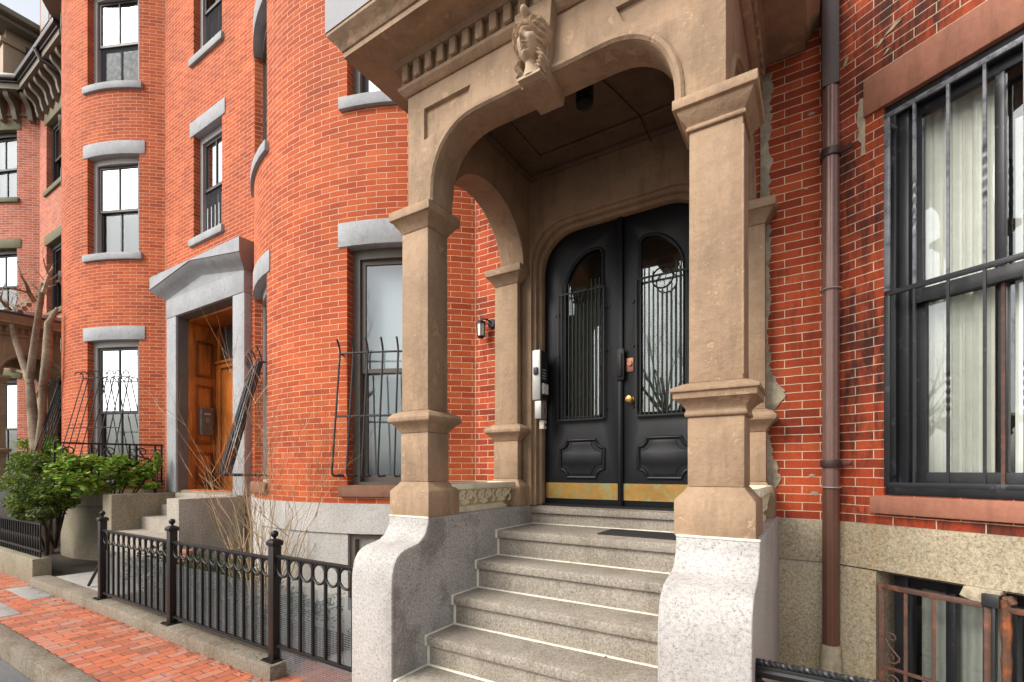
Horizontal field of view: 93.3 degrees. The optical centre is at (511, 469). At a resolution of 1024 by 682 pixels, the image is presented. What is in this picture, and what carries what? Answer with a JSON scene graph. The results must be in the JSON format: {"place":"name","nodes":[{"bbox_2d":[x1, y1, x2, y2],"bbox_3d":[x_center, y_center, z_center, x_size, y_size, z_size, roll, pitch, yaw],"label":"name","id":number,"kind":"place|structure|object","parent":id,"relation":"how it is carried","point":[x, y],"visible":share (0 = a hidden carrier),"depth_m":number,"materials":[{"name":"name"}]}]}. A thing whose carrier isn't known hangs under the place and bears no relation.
{"place":"outdoors","nodes":[
{"label":"outdoors","id":0,"kind":"place"},
{"bbox_2d":[0,658,31,681],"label":"road","id":1,"kind":"structure","parent":0,"point":[8,673],"depth_m":4.30,"materials":[{"name":"grey asphalt"}]},
{"bbox_2d":[0,623,98,681],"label":"kerb","id":2,"kind":"structure","parent":1,"relation":"on","point":[29,659],"depth_m":4.26,"materials":[{"name":"stone"}]},
{"bbox_2d":[56,571,154,596],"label":"path","id":3,"kind":"structure","parent":0,"point":[82,579],"depth_m":6.81,"materials":[{"name":"concrete"}]},
{"bbox_2d":[87,554,115,585],"bbox_3d":[-5.282,1.291,6.217,0.867,0.537,0.031,0,0,32],"label":"handrail","id":4,"kind":"object","parent":3,"relation":"on","point":[92,577],"visible":0.33,"depth_m":6.34,"materials":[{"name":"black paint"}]},
{"bbox_2d":[0,572,351,681],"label":"pavement","id":5,"kind":"structure","parent":0,"point":[65,630],"depth_m":4.49,"materials":[{"name":"brick"}]},
{"bbox_2d":[0,515,51,582],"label":"iron fence","id":6,"kind":"object","parent":5,"relation":"on","point":[20,557],"visible":0.94,"depth_m":7.45,"materials":[{"name":"metal"}]},
{"bbox_2d":[0,586,53,617],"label":"pavement slab","id":7,"kind":"structure","parent":5,"relation":"on","point":[27,592],"depth_m":6.36,"materials":[{"name":"concrete"}]},
{"bbox_2d":[30,575,294,680],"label":"garden kerb","id":8,"kind":"structure","parent":5,"relation":"on","point":[244,657],"depth_m":4.68,"materials":[{"name":"stone"}]},
{"bbox_2d":[92,511,352,681],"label":"iron fence","id":9,"kind":"object","parent":8,"relation":"on","point":[275,647],"visible":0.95,"depth_m":4.25,"materials":[{"name":"metal"}]},
{"bbox_2d":[7,527,650,681],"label":"leaf litter","id":10,"kind":"object","parent":5,"relation":"on","point":[222,636],"visible":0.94,"depth_m":4.44,"materials":[{"name":"brown plant"}]},
{"bbox_2d":[755,658,884,681],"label":"iron railing","id":11,"kind":"object","parent":5,"relation":"on","point":[777,671],"visible":1,"depth_m":1.97,"materials":[{"name":"black metal"}]},
{"bbox_2d":[44,544,350,663],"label":"soil","id":12,"kind":"structure","parent":0,"point":[62,565],"depth_m":5.50,"materials":[{"name":"brown soil"}]},
{"bbox_2d":[9,434,60,479],"bbox_3d":[-9.423,0.262,9.703,1.723,2.030,0.873,0,0,32],"label":"leafy shrub","id":13,"kind":"object","parent":12,"relation":"on","point":[24,443],"visible":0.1,"depth_m":9.64,"materials":[{"name":"green plant"}]},
{"bbox_2d":[4,499,67,555],"bbox_3d":[-7.548,0.900,7.721,1.607,0.951,0.742,0,0,32],"label":"conifer shrub","id":14,"kind":"object","parent":12,"relation":"on","point":[44,513],"visible":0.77,"depth_m":7.45,"materials":[{"name":"green plant"}]},
{"bbox_2d":[0,448,83,548],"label":"conifer shrub","id":15,"kind":"object","parent":12,"relation":"on","point":[43,490],"visible":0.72,"depth_m":7.50,"materials":[{"name":"green plant"}]},
{"bbox_2d":[39,446,159,497],"bbox_3d":[-6.425,0.455,7.632,0.948,1.628,1.438,0,0,32],"label":"leafy shrub","id":16,"kind":"object","parent":12,"relation":"on","point":[86,480],"visible":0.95,"depth_m":7.40,"materials":[{"name":"green plant"}]},
{"bbox_2d":[182,569,214,605],"bbox_3d":[-3.864,1.401,5.894,0.850,0.418,0.160,0,0,32],"label":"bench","id":17,"kind":"object","parent":12,"relation":"on","point":[205,586],"visible":0.09,"depth_m":5.70,"materials":[{"name":"paint"}]},
{"bbox_2d":[125,544,350,646],"bbox_3d":[-2.882,1.294,5.143,4.187,0.766,0.781,0,0,32],"label":"ground cover","id":18,"kind":"object","parent":12,"relation":"on","point":[198,565],"visible":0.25,"depth_m":5.00,"materials":[{"name":"brown plant"}]},
{"bbox_2d":[127,301,367,630],"bbox_3d":[-2.634,-0.017,5.017,2.655,3.242,1.626,0,0,32],"label":"bare shrub","id":19,"kind":"object","parent":12,"relation":"on","point":[251,531],"visible":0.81,"depth_m":4.81,"materials":[{"name":"brown plant"}]},
{"bbox_2d":[214,590,351,674],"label":"ground","id":20,"kind":"structure","parent":0,"point":[349,656],"depth_m":4.34,"materials":[{"name":"concrete"}]},
{"bbox_2d":[0,257,61,554],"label":"street tree","id":21,"kind":"object","parent":20,"relation":"on","point":[35,418],"visible":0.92,"depth_m":9.05,"materials":[{"name":"brown plant"}]},
{"bbox_2d":[0,486,84,543],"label":"stone stoop","id":22,"kind":"object","parent":20,"relation":"on","point":[3,493],"visible":0.01,"depth_m":9.53,"materials":[{"name":"stone"}]},
{"bbox_2d":[0,0,86,506],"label":"brick house","id":23,"kind":"structure","parent":20,"relation":"on","point":[30,144],"depth_m":11.84,"materials":[{"name":"red brick"}]},
{"bbox_2d":[0,239,20,307],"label":"window","id":24,"kind":"structure","parent":23,"relation":"in","point":[8,247],"depth_m":12.02,"materials":[{"name":"white glass"}]},
{"bbox_2d":[0,120,20,202],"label":"window","id":25,"kind":"structure","parent":23,"relation":"in","point":[8,131],"depth_m":12.14,"materials":[{"name":"brown paint"}]},
{"bbox_2d":[3,369,20,475],"bbox_3d":[-12.598,-1.127,12.046,1.237,2.675,0.479,0,0,13],"label":"window","id":26,"kind":"structure","parent":23,"relation":"in","point":[11,385],"depth_m":12.03,"materials":[{"name":"white paint"}]},
{"bbox_2d":[0,306,60,485],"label":"entrance porch","id":27,"kind":"object","parent":23,"relation":"attached to","point":[23,322],"visible":0.31,"depth_m":9.74,"materials":[{"name":"brown paint"}]},
{"bbox_2d":[43,98,60,197],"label":"window","id":28,"kind":"structure","parent":23,"relation":"in","point":[51,119],"depth_m":11.60,"materials":[{"name":"brown paint"}]},
{"bbox_2d":[44,225,60,314],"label":"window","id":29,"kind":"structure","parent":23,"relation":"in","point":[53,239],"depth_m":11.67,"materials":[{"name":"brown paint"}]},
{"bbox_2d":[31,0,278,577],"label":"brick house","id":30,"kind":"structure","parent":20,"relation":"on","point":[156,121],"depth_m":8.31,"materials":[{"name":"brick"}]},
{"bbox_2d":[58,168,61,284],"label":"window","id":31,"kind":"structure","parent":30,"relation":"in","point":[59,272],"depth_m":9.08,"materials":[{"name":"paint"}]},
{"bbox_2d":[58,13,61,133],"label":"window","id":32,"kind":"structure","parent":30,"relation":"in","point":[59,116],"depth_m":9.08,"materials":[{"name":"grey paint"}]},
{"bbox_2d":[82,0,142,95],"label":"window","id":33,"kind":"structure","parent":30,"relation":"in","point":[116,22],"depth_m":8.52,"materials":[{"name":"grey paint"}]},
{"bbox_2d":[82,140,144,262],"bbox_3d":[-6.884,-4.633,8.454,1.139,2.045,0.707,0,0,32],"label":"window","id":34,"kind":"structure","parent":30,"relation":"in","point":[116,162],"depth_m":8.50,"materials":[{"name":"grey paint"}]},
{"bbox_2d":[83,326,144,483],"bbox_3d":[-6.884,-1.097,8.454,1.139,2.735,0.707,0,0,32],"label":"window","id":35,"kind":"structure","parent":30,"relation":"in","point":[115,347],"depth_m":8.51,"materials":[{"name":"grey paint"}]},
{"bbox_2d":[199,407,212,434],"bbox_3d":[-5.254,-0.830,8.313,0.079,0.460,0.200,0,0,32],"label":"intercom","id":36,"kind":"object","parent":30,"relation":"attached to","point":[205,421],"visible":1,"depth_m":8.27,"materials":[{"name":"brown metal"}]},
{"bbox_2d":[188,0,223,68],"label":"window","id":37,"kind":"structure","parent":30,"relation":"in","point":[211,33],"depth_m":7.79,"materials":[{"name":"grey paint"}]},
{"bbox_2d":[188,97,224,247],"bbox_3d":[-4.735,-4.630,7.713,1.076,2.030,0.325,0,0,32],"label":"window","id":38,"kind":"structure","parent":30,"relation":"in","point":[207,128],"depth_m":7.77,"materials":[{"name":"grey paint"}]},
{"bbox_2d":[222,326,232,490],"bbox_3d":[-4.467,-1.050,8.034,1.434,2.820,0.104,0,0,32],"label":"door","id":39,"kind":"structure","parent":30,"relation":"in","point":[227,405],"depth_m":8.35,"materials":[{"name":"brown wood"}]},
{"bbox_2d":[103,492,244,593],"bbox_3d":[-5.340,1.042,7.446,3.040,1.335,1.040,0,0,32],"label":"stone stoop","id":40,"kind":"object","parent":20,"relation":"on","point":[152,514],"visible":0.5,"depth_m":6.87,"materials":[{"name":"stone"}]},
{"bbox_2d":[53,442,163,486],"bbox_3d":[-6.405,-0.082,7.728,1.357,0.684,0.031,0,0,-38],"label":"iron railing","id":41,"kind":"object","parent":40,"relation":"on","point":[110,454],"visible":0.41,"depth_m":7.76,"materials":[{"name":"black metal"}]},
{"bbox_2d":[141,450,162,492],"bbox_3d":[-5.865,0.032,7.872,0.311,0.702,0.288,0,0,32],"label":"leafy shrub","id":42,"kind":"object","parent":40,"relation":"on","point":[154,486],"visible":1,"depth_m":7.88,"materials":[{"name":"green plant"}]},
{"bbox_2d":[218,0,822,633],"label":"brick house","id":43,"kind":"structure","parent":20,"relation":"on","point":[328,180],"depth_m":4.79,"materials":[{"name":"red brick"}]},
{"bbox_2d":[250,0,268,197],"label":"window","id":44,"kind":"structure","parent":43,"relation":"in","point":[260,9],"depth_m":6.00,"materials":[{"name":"brown paint"}]},
{"bbox_2d":[250,249,269,493],"bbox_3d":[-3.029,-1.107,5.982,0.341,2.755,1.220,0,0,-35],"label":"window","id":45,"kind":"structure","parent":43,"relation":"in","point":[262,267],"depth_m":6.09,"materials":[{"name":"grey paint"}]},
{"bbox_2d":[350,534,382,608],"bbox_3d":[-1.170,1.028,4.907,0.925,0.764,0.218,0,0,5],"label":"basement window","id":46,"kind":"structure","parent":43,"relation":"in","point":[357,542],"depth_m":4.88,"materials":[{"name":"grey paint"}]},
{"bbox_2d":[338,67,395,111],"bbox_3d":[-1.226,-4.633,4.904,0.989,2.045,0.651,0,0,32],"label":"window","id":47,"kind":"structure","parent":43,"relation":"in","point":[365,94],"depth_m":4.81,"materials":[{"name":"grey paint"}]},
{"bbox_2d":[338,218,402,496],"bbox_3d":[-1.234,-1.107,4.912,1.037,2.755,0.345,0,0,7],"label":"window","id":48,"kind":"structure","parent":43,"relation":"in","point":[375,244],"depth_m":5.01,"materials":[{"name":"glass"}]},
{"bbox_2d":[476,318,494,338],"bbox_3d":[-0.262,-1.371,4.700,0.185,0.196,0.097,0,0,-19],"label":"wall lamp","id":49,"kind":"object","parent":43,"relation":"attached to","point":[480,323],"visible":0.98,"depth_m":4.66,"materials":[{"name":"metal"}]},
{"bbox_2d":[325,0,820,538],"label":"entrance porch","id":50,"kind":"object","parent":43,"relation":"attached to","point":[521,148],"visible":1,"depth_m":3.31,"materials":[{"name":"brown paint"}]},
{"bbox_2d":[532,350,547,400],"bbox_3d":[0.262,-0.860,4.429,0.106,0.450,0.158,0,0,32],"label":"intercom","id":51,"kind":"object","parent":50,"relation":"attached to","point":[539,375],"visible":0.98,"depth_m":4.39,"materials":[{"name":"metal"}]},
{"bbox_2d":[535,401,546,419],"bbox_3d":[0.267,-0.545,4.434,0.070,0.160,0.115,0,0,32],"label":"key switch","id":52,"kind":"object","parent":50,"relation":"attached to","point":[540,410],"visible":1,"depth_m":4.39,"materials":[{"name":"metal"}]},
{"bbox_2d":[539,420,546,428],"bbox_3d":[0.288,-0.415,4.458,0.050,0.080,0.060,0,0,32],"label":"door buzzer","id":53,"kind":"object","parent":50,"relation":"attached to","point":[542,424],"depth_m":4.44,"materials":[{"name":"beige plastic"}]},
{"bbox_2d":[576,80,651,141],"bbox_3d":[0.797,-2.587,3.534,0.899,0.215,0.120,0,0,-39],"label":"ceiling lamp","id":54,"kind":"object","parent":50,"relation":"hanging from","point":[584,99],"visible":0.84,"depth_m":3.27,"materials":[{"name":"black paint"}]},
{"bbox_2d":[545,216,624,505],"bbox_3d":[0.653,-0.943,4.390,0.790,2.515,0.152,0,0,32],"label":"door","id":55,"kind":"structure","parent":43,"relation":"in","point":[585,350],"depth_m":4.39,"materials":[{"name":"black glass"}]},
{"bbox_2d":[623,203,688,507],"bbox_3d":[1.265,-0.943,4.003,0.742,2.515,0.157,0,0,32],"label":"door","id":56,"kind":"structure","parent":43,"relation":"in","point":[656,303],"depth_m":4.06,"materials":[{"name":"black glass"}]},
{"bbox_2d":[352,505,778,681],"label":"stone stoop","id":57,"kind":"object","parent":20,"relation":"on","point":[422,601],"visible":0.96,"depth_m":3.15,"materials":[{"name":"stone"}]},
{"bbox_2d":[450,481,515,512],"bbox_3d":[-0.320,0.216,4.025,0.279,0.224,0.887,0,0,32],"label":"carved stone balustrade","id":58,"kind":"object","parent":57,"relation":"on","point":[479,495],"visible":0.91,"depth_m":3.95,"materials":[{"name":"stone"}]},
{"bbox_2d":[597,529,675,539],"bbox_3d":[1.081,0.492,3.648,0.805,0.008,0.330,0,0,32],"label":"doormat","id":59,"kind":"object","parent":57,"relation":"on","point":[645,534],"visible":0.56,"depth_m":3.69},
{"bbox_2d":[750,485,772,521],"bbox_3d":[1.400,0.216,2.947,0.279,0.224,0.887,0,0,32],"label":"pilaster base","id":60,"kind":"object","parent":57,"relation":"on","point":[763,492],"visible":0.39,"depth_m":3.02,"materials":[{"name":"stone"}]},
{"bbox_2d":[779,0,1023,681],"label":"brick house","id":61,"kind":"structure","parent":20,"relation":"on","point":[931,108],"depth_m":2.88,"materials":[{"name":"brick"}]},
{"bbox_2d":[819,0,852,673],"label":"drainpipe","id":62,"kind":"object","parent":61,"relation":"attached to","point":[831,462],"visible":0.94,"depth_m":3.13,"materials":[{"name":"metal"}]},
{"bbox_2d":[863,0,1023,523],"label":"window","id":63,"kind":"structure","parent":61,"relation":"in","point":[994,24],"depth_m":2.78,"materials":[{"name":"black metal"}]},
{"bbox_2d":[894,574,1023,681],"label":"basement window","id":64,"kind":"structure","parent":61,"relation":"in","point":[959,627],"depth_m":2.81,"materials":[{"name":"grey glass"}]},
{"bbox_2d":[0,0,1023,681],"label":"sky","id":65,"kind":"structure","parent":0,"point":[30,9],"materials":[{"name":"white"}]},
{"bbox_3d":[-4.144,1.098,6.082,0.205,0.055,0.113,0,0,32],"label":"paver","id":66,"kind":"object","parent":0,"visible":0},
{"bbox_2d":[182,549,192,554],"bbox_3d":[-4.099,1.036,6.113,0.200,0.055,0.100,0,0,26],"label":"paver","id":67,"kind":"object","parent":66,"relation":"on","point":[184,551],"visible":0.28,"depth_m":6.06,"materials":[{"name":"red brick"}]}
]}

